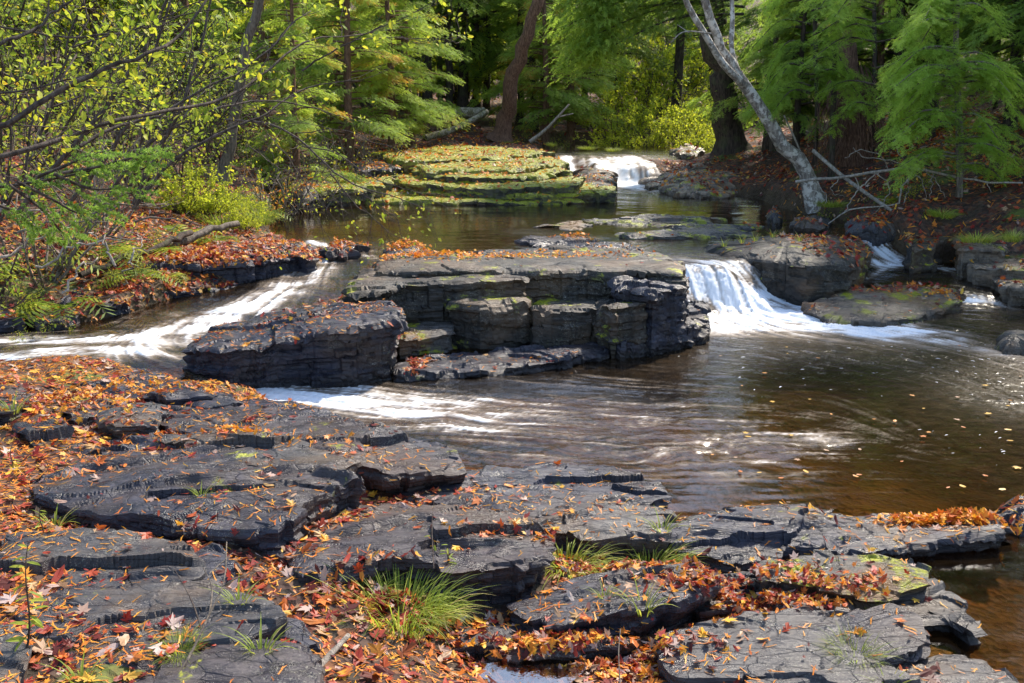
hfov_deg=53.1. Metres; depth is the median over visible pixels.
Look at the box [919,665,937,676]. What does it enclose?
fallen leaf
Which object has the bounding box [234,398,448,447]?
slate ledge
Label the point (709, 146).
sunlit brush
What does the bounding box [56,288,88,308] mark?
shore rock
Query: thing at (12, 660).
slate ledge
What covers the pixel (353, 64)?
leafy shrub
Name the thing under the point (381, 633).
fallen leaf
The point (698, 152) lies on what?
mossy ledge
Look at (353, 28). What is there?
cedar tree
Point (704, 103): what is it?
sunlit brush
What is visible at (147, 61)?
leafy shrub
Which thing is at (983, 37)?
hemlock tree
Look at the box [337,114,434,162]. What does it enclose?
bare shrub
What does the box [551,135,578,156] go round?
leafy shrub
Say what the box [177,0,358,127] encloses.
cedar tree
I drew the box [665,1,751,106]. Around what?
hemlock tree
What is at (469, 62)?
hemlock tree
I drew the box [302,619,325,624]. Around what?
fallen leaf
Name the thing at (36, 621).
tall weed
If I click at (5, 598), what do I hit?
fallen leaf
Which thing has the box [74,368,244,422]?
slate ledge
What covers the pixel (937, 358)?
floating leaves
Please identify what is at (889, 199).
fern
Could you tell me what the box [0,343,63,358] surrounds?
fern
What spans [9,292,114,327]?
fern
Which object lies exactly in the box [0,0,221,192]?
leafy shrub
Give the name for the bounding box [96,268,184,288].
fern
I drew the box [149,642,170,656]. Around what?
fallen leaf
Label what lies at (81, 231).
leafy shrub
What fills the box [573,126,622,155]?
sunlit brush
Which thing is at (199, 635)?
bare twig
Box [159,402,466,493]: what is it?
slate ledge
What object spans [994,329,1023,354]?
stream rock
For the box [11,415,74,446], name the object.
slate ledge
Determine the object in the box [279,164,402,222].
mossy ledge
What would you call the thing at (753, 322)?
stream water
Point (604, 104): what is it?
sunlit brush
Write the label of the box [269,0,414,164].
cedar tree
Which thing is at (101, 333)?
fern
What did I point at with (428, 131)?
leafy shrub
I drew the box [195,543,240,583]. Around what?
slate ledge
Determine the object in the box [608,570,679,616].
grass tuft
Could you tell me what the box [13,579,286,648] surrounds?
slate ledge
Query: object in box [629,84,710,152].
sunlit brush
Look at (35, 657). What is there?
fallen leaf
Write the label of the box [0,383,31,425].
bank stone
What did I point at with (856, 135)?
dead cedar
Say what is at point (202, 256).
bank leaf litter
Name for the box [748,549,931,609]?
slate ledge
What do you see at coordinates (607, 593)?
grass tuft
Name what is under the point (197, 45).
leafy shrub
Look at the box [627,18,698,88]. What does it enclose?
leafy shrub
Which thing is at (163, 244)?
fallen log
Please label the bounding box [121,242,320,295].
mossy ledge
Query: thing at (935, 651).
slate ledge
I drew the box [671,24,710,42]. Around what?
bare pale branch
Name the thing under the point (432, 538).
dry weed
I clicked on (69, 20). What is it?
leafy shrub
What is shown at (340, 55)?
cedar tree
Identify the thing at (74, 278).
dry twig
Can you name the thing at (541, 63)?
shaded tree
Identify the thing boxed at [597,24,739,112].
leafy shrub
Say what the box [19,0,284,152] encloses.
leafy shrub
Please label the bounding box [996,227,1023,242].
grass tuft
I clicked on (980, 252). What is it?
stream rock
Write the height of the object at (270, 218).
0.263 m
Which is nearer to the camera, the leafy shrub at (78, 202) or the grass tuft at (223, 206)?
the leafy shrub at (78, 202)
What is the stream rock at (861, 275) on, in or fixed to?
on the forest ground
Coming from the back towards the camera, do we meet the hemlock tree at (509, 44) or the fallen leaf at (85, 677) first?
the hemlock tree at (509, 44)
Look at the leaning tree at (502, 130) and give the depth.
24.27 m
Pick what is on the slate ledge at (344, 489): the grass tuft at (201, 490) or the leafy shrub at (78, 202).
the grass tuft at (201, 490)
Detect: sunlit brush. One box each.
[149,147,229,216]
[173,161,270,218]
[223,192,270,232]
[541,76,632,134]
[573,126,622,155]
[582,87,649,150]
[596,46,684,129]
[605,32,713,117]
[610,97,686,157]
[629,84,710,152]
[655,101,712,147]
[676,94,742,142]
[685,123,715,153]
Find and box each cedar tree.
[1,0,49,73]
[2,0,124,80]
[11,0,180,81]
[105,0,273,99]
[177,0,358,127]
[232,0,376,204]
[236,0,317,56]
[265,0,419,128]
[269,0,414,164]
[295,0,372,98]
[322,0,455,151]
[332,0,474,147]
[343,4,443,94]
[494,0,597,145]
[502,0,638,153]
[829,0,942,72]
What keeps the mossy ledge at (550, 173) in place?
on the forest ground
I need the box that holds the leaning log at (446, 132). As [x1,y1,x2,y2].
[423,109,488,140]
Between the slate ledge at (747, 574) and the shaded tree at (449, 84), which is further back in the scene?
the shaded tree at (449, 84)
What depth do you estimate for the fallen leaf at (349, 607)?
4.12 m
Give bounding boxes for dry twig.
[0,204,53,215]
[0,227,71,258]
[17,219,106,233]
[35,231,133,268]
[53,200,165,209]
[61,257,97,293]
[88,232,116,267]
[121,239,142,284]
[133,216,204,226]
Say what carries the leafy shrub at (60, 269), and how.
on the forest ground
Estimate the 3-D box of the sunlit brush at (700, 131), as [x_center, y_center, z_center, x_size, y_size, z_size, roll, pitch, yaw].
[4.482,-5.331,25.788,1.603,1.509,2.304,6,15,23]
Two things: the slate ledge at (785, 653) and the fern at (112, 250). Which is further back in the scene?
the fern at (112, 250)
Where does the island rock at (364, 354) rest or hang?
on the forest ground
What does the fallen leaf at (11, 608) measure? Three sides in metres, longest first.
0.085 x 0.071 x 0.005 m
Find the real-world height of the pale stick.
0.063 m
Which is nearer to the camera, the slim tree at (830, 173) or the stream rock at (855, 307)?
the stream rock at (855, 307)
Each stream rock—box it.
[704,235,871,305]
[766,205,782,227]
[789,215,831,235]
[801,283,962,326]
[844,209,895,249]
[853,240,868,285]
[902,236,947,283]
[951,237,1008,288]
[966,258,1023,297]
[989,277,1023,320]
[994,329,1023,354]
[995,496,1023,565]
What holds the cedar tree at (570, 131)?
on the forest ground
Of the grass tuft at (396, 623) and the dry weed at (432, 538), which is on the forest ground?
the grass tuft at (396, 623)
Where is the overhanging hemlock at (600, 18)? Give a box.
[536,0,755,86]
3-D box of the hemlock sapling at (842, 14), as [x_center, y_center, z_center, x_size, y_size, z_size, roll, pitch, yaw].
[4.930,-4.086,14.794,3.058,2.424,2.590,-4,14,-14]
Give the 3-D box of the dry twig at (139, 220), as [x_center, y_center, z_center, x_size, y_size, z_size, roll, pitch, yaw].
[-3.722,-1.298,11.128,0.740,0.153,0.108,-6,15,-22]
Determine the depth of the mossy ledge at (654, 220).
14.60 m
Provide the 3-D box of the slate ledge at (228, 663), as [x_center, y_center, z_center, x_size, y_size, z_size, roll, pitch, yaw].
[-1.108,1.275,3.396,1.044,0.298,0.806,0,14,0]
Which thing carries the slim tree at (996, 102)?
on the forest ground
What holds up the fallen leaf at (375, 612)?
on the forest ground
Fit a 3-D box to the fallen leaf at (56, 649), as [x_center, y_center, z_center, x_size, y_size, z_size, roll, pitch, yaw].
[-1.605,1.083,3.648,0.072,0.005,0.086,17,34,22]
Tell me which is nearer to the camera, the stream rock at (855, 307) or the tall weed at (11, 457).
the tall weed at (11, 457)
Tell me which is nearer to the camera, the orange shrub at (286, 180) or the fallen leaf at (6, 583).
the fallen leaf at (6, 583)
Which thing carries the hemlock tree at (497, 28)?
on the forest ground
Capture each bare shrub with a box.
[200,133,332,233]
[238,141,362,225]
[239,130,362,215]
[273,123,378,172]
[287,131,403,198]
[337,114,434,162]
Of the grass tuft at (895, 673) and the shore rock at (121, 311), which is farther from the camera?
the shore rock at (121, 311)
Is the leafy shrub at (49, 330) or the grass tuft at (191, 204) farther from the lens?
the grass tuft at (191, 204)
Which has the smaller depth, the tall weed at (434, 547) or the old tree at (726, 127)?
the tall weed at (434, 547)
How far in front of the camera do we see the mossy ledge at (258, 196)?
15.28 m
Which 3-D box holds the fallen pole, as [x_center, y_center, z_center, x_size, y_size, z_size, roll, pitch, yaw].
[4.927,-2.111,14.118,0.134,0.934,2.577,-5,15,-19]
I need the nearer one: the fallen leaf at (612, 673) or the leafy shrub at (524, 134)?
the fallen leaf at (612, 673)
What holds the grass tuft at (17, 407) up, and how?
on the bank stone at (7, 416)
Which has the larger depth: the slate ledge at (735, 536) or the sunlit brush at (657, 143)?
the sunlit brush at (657, 143)
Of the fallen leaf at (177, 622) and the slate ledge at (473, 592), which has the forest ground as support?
the slate ledge at (473, 592)
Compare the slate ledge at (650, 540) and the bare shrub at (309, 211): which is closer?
the slate ledge at (650, 540)
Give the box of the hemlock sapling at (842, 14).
[738,0,951,139]
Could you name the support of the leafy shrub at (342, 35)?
on the forest ground
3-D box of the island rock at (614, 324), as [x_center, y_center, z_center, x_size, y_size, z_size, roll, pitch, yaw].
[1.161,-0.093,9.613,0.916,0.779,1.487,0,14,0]
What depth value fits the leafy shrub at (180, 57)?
20.83 m
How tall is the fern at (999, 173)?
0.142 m
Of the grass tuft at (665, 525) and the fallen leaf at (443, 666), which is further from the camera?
the grass tuft at (665, 525)
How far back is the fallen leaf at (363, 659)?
3.83 m
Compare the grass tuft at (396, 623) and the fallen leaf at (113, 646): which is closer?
the fallen leaf at (113, 646)
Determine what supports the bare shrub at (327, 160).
on the forest ground
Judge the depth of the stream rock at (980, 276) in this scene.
11.72 m
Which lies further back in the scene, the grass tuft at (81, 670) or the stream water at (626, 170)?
the stream water at (626, 170)
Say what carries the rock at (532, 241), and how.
in the stream water at (753, 322)
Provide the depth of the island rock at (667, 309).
9.13 m
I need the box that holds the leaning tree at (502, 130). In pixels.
[486,0,543,142]
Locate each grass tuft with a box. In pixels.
[0,391,33,414]
[16,499,80,525]
[33,642,110,682]
[142,622,212,668]
[159,190,226,209]
[182,210,261,229]
[186,482,214,495]
[194,195,243,211]
[201,580,268,603]
[210,187,266,203]
[213,617,295,654]
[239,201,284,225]
[240,196,279,212]
[302,562,494,646]
[354,571,413,608]
[401,579,482,630]
[542,534,626,588]
[575,144,601,149]
[578,582,624,598]
[607,147,623,151]
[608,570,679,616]
[618,537,704,564]
[635,506,693,532]
[812,199,852,207]
[815,619,904,668]
[861,662,913,682]
[917,206,971,217]
[949,230,1007,242]
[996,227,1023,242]
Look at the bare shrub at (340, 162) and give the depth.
18.58 m
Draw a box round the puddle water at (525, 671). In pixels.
[465,654,586,682]
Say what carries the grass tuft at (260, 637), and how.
on the slate ledge at (228, 663)
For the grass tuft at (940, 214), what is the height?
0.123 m
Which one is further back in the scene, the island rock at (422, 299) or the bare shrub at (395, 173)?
the bare shrub at (395, 173)
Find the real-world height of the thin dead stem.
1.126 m
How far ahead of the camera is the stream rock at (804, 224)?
13.73 m
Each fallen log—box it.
[78,230,193,277]
[170,220,239,247]
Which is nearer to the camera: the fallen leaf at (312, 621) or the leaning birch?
the fallen leaf at (312, 621)
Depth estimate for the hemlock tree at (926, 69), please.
18.68 m
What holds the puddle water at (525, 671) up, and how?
on the forest ground
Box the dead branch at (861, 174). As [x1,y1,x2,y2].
[795,144,1022,223]
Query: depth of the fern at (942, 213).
13.11 m
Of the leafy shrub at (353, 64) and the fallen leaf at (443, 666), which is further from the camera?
the leafy shrub at (353, 64)
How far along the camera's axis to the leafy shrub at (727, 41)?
37.74 m
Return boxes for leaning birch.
[683,0,825,213]
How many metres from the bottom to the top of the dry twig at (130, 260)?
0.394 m
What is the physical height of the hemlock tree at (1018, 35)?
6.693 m
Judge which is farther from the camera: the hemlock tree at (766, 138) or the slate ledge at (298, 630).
the hemlock tree at (766, 138)
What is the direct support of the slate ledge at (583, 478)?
on the forest ground
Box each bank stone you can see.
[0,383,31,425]
[95,401,169,438]
[148,382,212,405]
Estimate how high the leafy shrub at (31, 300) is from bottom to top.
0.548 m
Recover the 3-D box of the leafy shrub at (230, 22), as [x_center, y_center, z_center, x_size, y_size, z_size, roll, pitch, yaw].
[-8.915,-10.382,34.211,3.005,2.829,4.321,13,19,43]
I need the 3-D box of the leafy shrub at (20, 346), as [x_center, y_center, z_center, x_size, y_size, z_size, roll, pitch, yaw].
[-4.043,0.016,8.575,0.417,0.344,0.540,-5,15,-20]
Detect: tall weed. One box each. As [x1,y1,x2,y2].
[5,446,20,467]
[6,542,48,650]
[35,506,45,531]
[424,529,436,550]
[439,543,456,563]
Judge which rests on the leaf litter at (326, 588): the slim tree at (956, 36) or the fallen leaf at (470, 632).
the fallen leaf at (470, 632)
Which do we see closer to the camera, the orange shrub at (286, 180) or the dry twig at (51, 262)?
the dry twig at (51, 262)
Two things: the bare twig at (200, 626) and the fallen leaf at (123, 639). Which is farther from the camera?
the bare twig at (200, 626)
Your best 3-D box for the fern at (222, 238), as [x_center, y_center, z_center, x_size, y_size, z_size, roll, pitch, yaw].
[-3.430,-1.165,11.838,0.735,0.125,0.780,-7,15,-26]
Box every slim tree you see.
[210,0,263,184]
[769,14,778,150]
[812,0,818,163]
[827,2,837,176]
[869,0,876,160]
[877,0,884,141]
[927,0,936,138]
[952,0,963,197]
[992,1,1001,108]
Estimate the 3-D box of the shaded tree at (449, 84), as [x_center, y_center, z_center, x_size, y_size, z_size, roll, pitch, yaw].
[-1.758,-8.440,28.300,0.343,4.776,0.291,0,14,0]
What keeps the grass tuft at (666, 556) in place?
on the forest ground
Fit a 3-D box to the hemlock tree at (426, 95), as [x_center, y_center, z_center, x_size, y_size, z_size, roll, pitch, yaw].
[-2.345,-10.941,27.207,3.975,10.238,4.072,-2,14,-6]
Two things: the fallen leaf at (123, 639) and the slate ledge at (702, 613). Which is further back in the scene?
the slate ledge at (702, 613)
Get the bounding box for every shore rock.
[0,308,26,351]
[26,308,80,344]
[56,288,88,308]
[95,301,130,318]
[162,286,201,306]
[205,283,258,306]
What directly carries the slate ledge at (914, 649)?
on the forest ground
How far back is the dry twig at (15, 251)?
8.30 m
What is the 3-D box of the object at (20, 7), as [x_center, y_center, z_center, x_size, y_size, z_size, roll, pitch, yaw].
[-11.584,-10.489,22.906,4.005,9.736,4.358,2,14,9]
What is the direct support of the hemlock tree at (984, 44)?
on the forest ground
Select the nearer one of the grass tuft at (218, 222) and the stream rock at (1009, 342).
the stream rock at (1009, 342)
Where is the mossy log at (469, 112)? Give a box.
[416,107,486,123]
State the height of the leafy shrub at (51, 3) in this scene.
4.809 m
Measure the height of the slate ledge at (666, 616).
0.253 m
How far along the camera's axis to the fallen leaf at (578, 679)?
4.02 m
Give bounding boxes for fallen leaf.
[0,577,15,591]
[0,591,17,603]
[2,605,19,611]
[29,653,42,662]
[31,637,52,653]
[37,665,56,679]
[46,638,70,654]
[51,565,64,582]
[77,671,99,681]
[95,643,118,656]
[118,634,129,645]
[120,651,145,663]
[123,670,141,681]
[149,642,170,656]
[165,613,183,629]
[165,643,178,652]
[228,578,237,589]
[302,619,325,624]
[337,665,352,676]
[338,600,359,615]
[352,648,369,663]
[353,646,362,665]
[362,671,381,681]
[367,609,377,618]
[367,641,386,657]
[369,627,387,639]
[373,665,393,675]
[396,642,416,657]
[437,651,451,661]
[439,661,449,670]
[466,629,477,634]
[571,676,586,682]
[607,669,624,678]
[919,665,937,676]
[923,673,941,682]
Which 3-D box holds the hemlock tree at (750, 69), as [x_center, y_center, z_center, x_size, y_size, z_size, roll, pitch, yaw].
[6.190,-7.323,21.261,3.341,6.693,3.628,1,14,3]
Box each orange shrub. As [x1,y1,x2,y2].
[249,180,314,228]
[265,161,321,193]
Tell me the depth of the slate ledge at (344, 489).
4.95 m
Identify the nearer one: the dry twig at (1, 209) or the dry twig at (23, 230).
the dry twig at (1, 209)
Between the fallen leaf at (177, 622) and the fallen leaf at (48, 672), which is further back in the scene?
the fallen leaf at (177, 622)
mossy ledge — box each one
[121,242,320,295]
[211,277,223,285]
[240,184,271,210]
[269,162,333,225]
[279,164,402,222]
[318,243,370,275]
[353,159,403,177]
[364,189,585,224]
[370,145,554,173]
[383,245,436,255]
[392,173,585,199]
[401,167,572,183]
[414,157,569,180]
[422,182,617,214]
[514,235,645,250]
[534,221,592,230]
[573,163,618,208]
[577,214,727,226]
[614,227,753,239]
[638,175,662,200]
[655,222,764,229]
[656,162,739,212]
[660,182,737,211]
[669,144,705,159]
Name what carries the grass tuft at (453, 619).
on the forest ground
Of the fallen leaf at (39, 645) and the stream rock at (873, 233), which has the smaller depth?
the fallen leaf at (39, 645)
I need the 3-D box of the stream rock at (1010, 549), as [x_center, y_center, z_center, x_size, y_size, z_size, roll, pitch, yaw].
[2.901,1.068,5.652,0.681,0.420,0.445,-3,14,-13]
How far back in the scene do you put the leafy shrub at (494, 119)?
27.50 m
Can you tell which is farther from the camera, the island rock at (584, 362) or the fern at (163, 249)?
the fern at (163, 249)
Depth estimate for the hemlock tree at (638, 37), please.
39.84 m
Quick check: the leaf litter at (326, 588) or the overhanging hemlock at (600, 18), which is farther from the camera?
the overhanging hemlock at (600, 18)
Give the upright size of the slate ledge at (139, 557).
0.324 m
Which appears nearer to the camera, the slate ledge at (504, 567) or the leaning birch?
the slate ledge at (504, 567)
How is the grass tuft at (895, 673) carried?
on the slate ledge at (853, 673)
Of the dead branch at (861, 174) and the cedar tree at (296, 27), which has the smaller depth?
the dead branch at (861, 174)
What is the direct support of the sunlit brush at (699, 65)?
on the forest ground
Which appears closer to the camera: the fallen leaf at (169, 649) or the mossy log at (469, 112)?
the fallen leaf at (169, 649)
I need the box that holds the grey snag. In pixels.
[529,104,573,142]
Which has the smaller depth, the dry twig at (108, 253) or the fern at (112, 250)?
the dry twig at (108, 253)
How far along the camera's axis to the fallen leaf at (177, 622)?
3.81 m
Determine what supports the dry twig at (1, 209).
on the forest ground
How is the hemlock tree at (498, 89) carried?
on the forest ground
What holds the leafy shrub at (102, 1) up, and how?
on the forest ground
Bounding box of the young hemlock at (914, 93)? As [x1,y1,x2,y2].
[874,0,1023,196]
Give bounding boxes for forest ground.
[0,0,1023,682]
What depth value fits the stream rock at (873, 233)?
13.10 m
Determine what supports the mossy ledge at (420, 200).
on the forest ground
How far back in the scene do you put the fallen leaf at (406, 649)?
3.93 m
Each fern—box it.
[0,255,104,280]
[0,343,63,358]
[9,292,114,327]
[51,329,127,347]
[56,239,148,267]
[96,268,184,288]
[100,315,158,332]
[125,243,185,259]
[148,272,188,283]
[161,224,224,242]
[196,235,242,245]
[238,210,290,220]
[866,195,901,203]
[922,209,959,218]
[967,167,1023,178]
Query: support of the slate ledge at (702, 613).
on the forest ground
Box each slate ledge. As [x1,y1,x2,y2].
[0,527,205,587]
[0,623,33,682]
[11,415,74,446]
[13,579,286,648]
[31,432,365,551]
[52,399,119,426]
[56,635,325,682]
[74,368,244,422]
[157,428,361,471]
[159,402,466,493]
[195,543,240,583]
[230,576,291,581]
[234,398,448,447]
[261,503,556,606]
[277,617,322,651]
[393,462,672,518]
[406,583,478,607]
[450,620,624,654]
[483,628,640,664]
[494,481,666,500]
[506,563,721,636]
[535,495,676,561]
[604,564,722,583]
[651,607,892,682]
[664,503,1013,579]
[680,504,833,523]
[694,596,740,621]
[720,571,757,597]
[746,654,1018,682]
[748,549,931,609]
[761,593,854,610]
[838,603,930,666]
[893,578,986,658]
[927,645,953,657]
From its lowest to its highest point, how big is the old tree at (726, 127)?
4.085 m
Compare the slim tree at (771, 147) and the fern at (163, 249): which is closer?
the fern at (163, 249)
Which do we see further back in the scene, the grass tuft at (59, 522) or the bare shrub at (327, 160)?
the bare shrub at (327, 160)
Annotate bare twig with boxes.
[174,568,201,628]
[179,542,266,670]
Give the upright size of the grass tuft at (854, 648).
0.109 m
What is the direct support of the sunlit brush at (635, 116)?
on the forest ground
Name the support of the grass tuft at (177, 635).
on the slate ledge at (228, 663)
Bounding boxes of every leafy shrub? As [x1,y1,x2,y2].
[0,0,69,80]
[0,0,146,121]
[0,0,202,135]
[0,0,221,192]
[0,33,172,188]
[0,68,110,203]
[0,74,212,235]
[0,117,184,288]
[0,213,55,327]
[0,271,77,324]
[0,323,52,353]
[1,0,250,125]
[3,0,208,77]
[5,346,46,357]
[14,309,79,347]
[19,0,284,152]
[22,0,179,50]
[27,0,318,154]
[31,0,245,84]
[40,0,294,191]
[53,196,139,249]
[57,3,264,204]
[91,256,144,291]
[97,243,156,274]
[120,1,304,195]
[123,59,266,162]
[126,225,178,246]
[160,15,283,120]
[162,0,300,79]
[162,22,347,171]
[178,2,248,69]
[270,4,385,91]
[295,19,392,89]
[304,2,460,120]
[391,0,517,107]
[419,113,457,133]
[489,110,513,128]
[513,119,543,142]
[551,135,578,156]
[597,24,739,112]
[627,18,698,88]
[656,2,762,78]
[706,22,766,127]
[801,198,846,225]
[893,159,954,201]
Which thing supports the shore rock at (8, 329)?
on the forest ground
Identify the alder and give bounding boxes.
[0,0,510,273]
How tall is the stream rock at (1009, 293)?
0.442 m
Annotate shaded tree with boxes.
[410,0,418,97]
[435,2,442,105]
[444,4,453,105]
[456,0,466,102]
[471,1,481,107]
[515,5,524,123]
[538,10,542,117]
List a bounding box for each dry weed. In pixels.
[432,497,434,568]
[618,629,620,682]
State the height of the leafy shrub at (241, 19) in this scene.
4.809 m
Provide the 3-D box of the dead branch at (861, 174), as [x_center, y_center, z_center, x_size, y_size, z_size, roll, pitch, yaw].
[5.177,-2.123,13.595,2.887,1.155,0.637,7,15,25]
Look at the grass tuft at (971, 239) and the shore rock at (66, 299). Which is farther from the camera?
the grass tuft at (971, 239)
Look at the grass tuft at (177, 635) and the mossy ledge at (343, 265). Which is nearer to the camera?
the grass tuft at (177, 635)
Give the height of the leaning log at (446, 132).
0.743 m
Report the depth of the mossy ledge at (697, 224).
13.99 m
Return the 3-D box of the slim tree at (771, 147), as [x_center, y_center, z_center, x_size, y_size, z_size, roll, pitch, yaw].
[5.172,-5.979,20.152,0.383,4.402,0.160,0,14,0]
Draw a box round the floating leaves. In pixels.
[696,334,1023,453]
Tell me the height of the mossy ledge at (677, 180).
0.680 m
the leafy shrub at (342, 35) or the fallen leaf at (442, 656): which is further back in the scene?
the leafy shrub at (342, 35)
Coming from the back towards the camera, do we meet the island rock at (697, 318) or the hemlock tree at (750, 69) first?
the hemlock tree at (750, 69)
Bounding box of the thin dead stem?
[783,115,800,150]
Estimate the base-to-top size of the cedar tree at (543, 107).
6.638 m
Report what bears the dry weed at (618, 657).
on the forest ground
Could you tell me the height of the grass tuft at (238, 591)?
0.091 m
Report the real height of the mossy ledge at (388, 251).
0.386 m
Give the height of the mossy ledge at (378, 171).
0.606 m
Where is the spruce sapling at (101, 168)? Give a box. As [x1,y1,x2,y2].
[0,139,174,247]
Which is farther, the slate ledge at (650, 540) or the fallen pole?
the fallen pole
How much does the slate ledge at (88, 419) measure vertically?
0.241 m
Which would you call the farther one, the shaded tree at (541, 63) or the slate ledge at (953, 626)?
the shaded tree at (541, 63)
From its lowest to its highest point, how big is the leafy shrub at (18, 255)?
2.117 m
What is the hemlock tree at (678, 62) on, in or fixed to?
on the forest ground
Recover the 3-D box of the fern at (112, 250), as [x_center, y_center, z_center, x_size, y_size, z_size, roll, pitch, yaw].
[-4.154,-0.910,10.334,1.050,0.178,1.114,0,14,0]
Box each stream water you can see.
[0,234,1023,477]
[269,140,846,234]
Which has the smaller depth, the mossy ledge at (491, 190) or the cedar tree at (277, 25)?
the mossy ledge at (491, 190)
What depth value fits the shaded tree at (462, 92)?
28.87 m
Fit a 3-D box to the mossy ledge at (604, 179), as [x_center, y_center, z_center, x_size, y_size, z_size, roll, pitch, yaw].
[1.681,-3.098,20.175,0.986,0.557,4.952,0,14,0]
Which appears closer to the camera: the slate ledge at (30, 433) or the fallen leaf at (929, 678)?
the fallen leaf at (929, 678)
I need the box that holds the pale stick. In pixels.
[321,633,350,665]
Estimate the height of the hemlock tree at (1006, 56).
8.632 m
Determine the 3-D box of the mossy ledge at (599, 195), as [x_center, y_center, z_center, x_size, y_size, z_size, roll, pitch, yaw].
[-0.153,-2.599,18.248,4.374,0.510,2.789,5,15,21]
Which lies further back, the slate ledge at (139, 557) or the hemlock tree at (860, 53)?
the hemlock tree at (860, 53)
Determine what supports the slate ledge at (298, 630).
on the forest ground
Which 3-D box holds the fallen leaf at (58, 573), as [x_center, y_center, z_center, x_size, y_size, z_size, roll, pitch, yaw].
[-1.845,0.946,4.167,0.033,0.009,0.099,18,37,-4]
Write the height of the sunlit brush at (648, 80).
2.452 m
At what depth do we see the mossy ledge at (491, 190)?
17.15 m
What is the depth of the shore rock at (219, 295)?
10.39 m
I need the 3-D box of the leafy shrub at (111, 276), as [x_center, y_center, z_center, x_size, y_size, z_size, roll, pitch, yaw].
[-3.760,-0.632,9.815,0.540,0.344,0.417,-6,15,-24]
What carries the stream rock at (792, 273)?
on the forest ground
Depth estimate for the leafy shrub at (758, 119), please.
29.19 m
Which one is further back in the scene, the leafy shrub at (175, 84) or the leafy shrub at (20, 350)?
the leafy shrub at (175, 84)
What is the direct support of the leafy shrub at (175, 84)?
on the forest ground
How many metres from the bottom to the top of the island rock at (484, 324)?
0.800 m
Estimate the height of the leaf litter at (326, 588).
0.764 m
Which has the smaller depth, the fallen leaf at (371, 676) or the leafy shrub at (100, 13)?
the fallen leaf at (371, 676)
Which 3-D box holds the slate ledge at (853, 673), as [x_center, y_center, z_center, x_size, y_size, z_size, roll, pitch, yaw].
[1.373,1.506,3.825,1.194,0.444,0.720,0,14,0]
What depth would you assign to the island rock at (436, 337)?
8.93 m
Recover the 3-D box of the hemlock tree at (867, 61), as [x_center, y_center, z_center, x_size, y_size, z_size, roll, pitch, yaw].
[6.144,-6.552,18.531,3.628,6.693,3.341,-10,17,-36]
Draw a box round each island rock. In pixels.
[181,300,408,394]
[340,268,529,351]
[374,244,688,301]
[391,342,611,400]
[396,321,457,361]
[444,296,535,353]
[529,297,597,348]
[592,298,647,390]
[607,275,689,389]
[614,321,710,393]
[682,300,710,379]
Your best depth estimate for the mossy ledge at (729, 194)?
17.86 m
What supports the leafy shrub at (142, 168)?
on the forest ground
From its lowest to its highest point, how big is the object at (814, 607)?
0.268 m
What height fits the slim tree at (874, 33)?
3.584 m
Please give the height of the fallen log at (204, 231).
0.404 m
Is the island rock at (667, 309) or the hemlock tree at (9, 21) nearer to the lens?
the island rock at (667, 309)
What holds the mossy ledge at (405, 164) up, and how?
on the forest ground
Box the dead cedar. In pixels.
[807,0,892,176]
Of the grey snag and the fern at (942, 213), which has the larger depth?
the grey snag
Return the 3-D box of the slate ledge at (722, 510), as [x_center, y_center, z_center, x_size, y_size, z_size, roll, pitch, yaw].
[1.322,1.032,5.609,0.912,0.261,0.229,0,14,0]
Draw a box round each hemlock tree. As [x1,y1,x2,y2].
[3,8,31,29]
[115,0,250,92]
[216,1,264,58]
[359,0,490,108]
[395,0,522,101]
[430,0,553,114]
[432,0,541,107]
[468,0,608,131]
[472,2,559,95]
[549,0,636,110]
[553,0,689,115]
[616,0,755,133]
[619,7,657,52]
[654,6,725,82]
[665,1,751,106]
[682,0,871,151]
[727,0,871,137]
[733,0,879,171]
[746,0,828,62]
[753,0,937,153]
[782,0,997,140]
[866,3,1009,52]
[876,0,942,126]
[888,0,1023,129]
[915,3,1008,89]
[920,0,1023,111]
[944,3,1023,72]
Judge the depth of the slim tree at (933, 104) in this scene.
17.49 m
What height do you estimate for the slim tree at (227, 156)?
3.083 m
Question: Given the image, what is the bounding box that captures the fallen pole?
[812,149,891,210]
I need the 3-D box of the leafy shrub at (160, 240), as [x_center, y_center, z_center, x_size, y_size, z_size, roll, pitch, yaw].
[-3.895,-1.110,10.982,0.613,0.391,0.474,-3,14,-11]
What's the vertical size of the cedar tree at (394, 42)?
8.131 m
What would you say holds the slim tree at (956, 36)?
on the forest ground
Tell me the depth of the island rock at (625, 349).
9.06 m
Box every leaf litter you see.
[0,84,1023,682]
[0,298,1023,682]
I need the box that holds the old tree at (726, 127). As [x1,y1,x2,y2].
[699,2,753,154]
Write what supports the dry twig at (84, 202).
on the forest ground
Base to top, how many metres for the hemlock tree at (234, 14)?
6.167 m

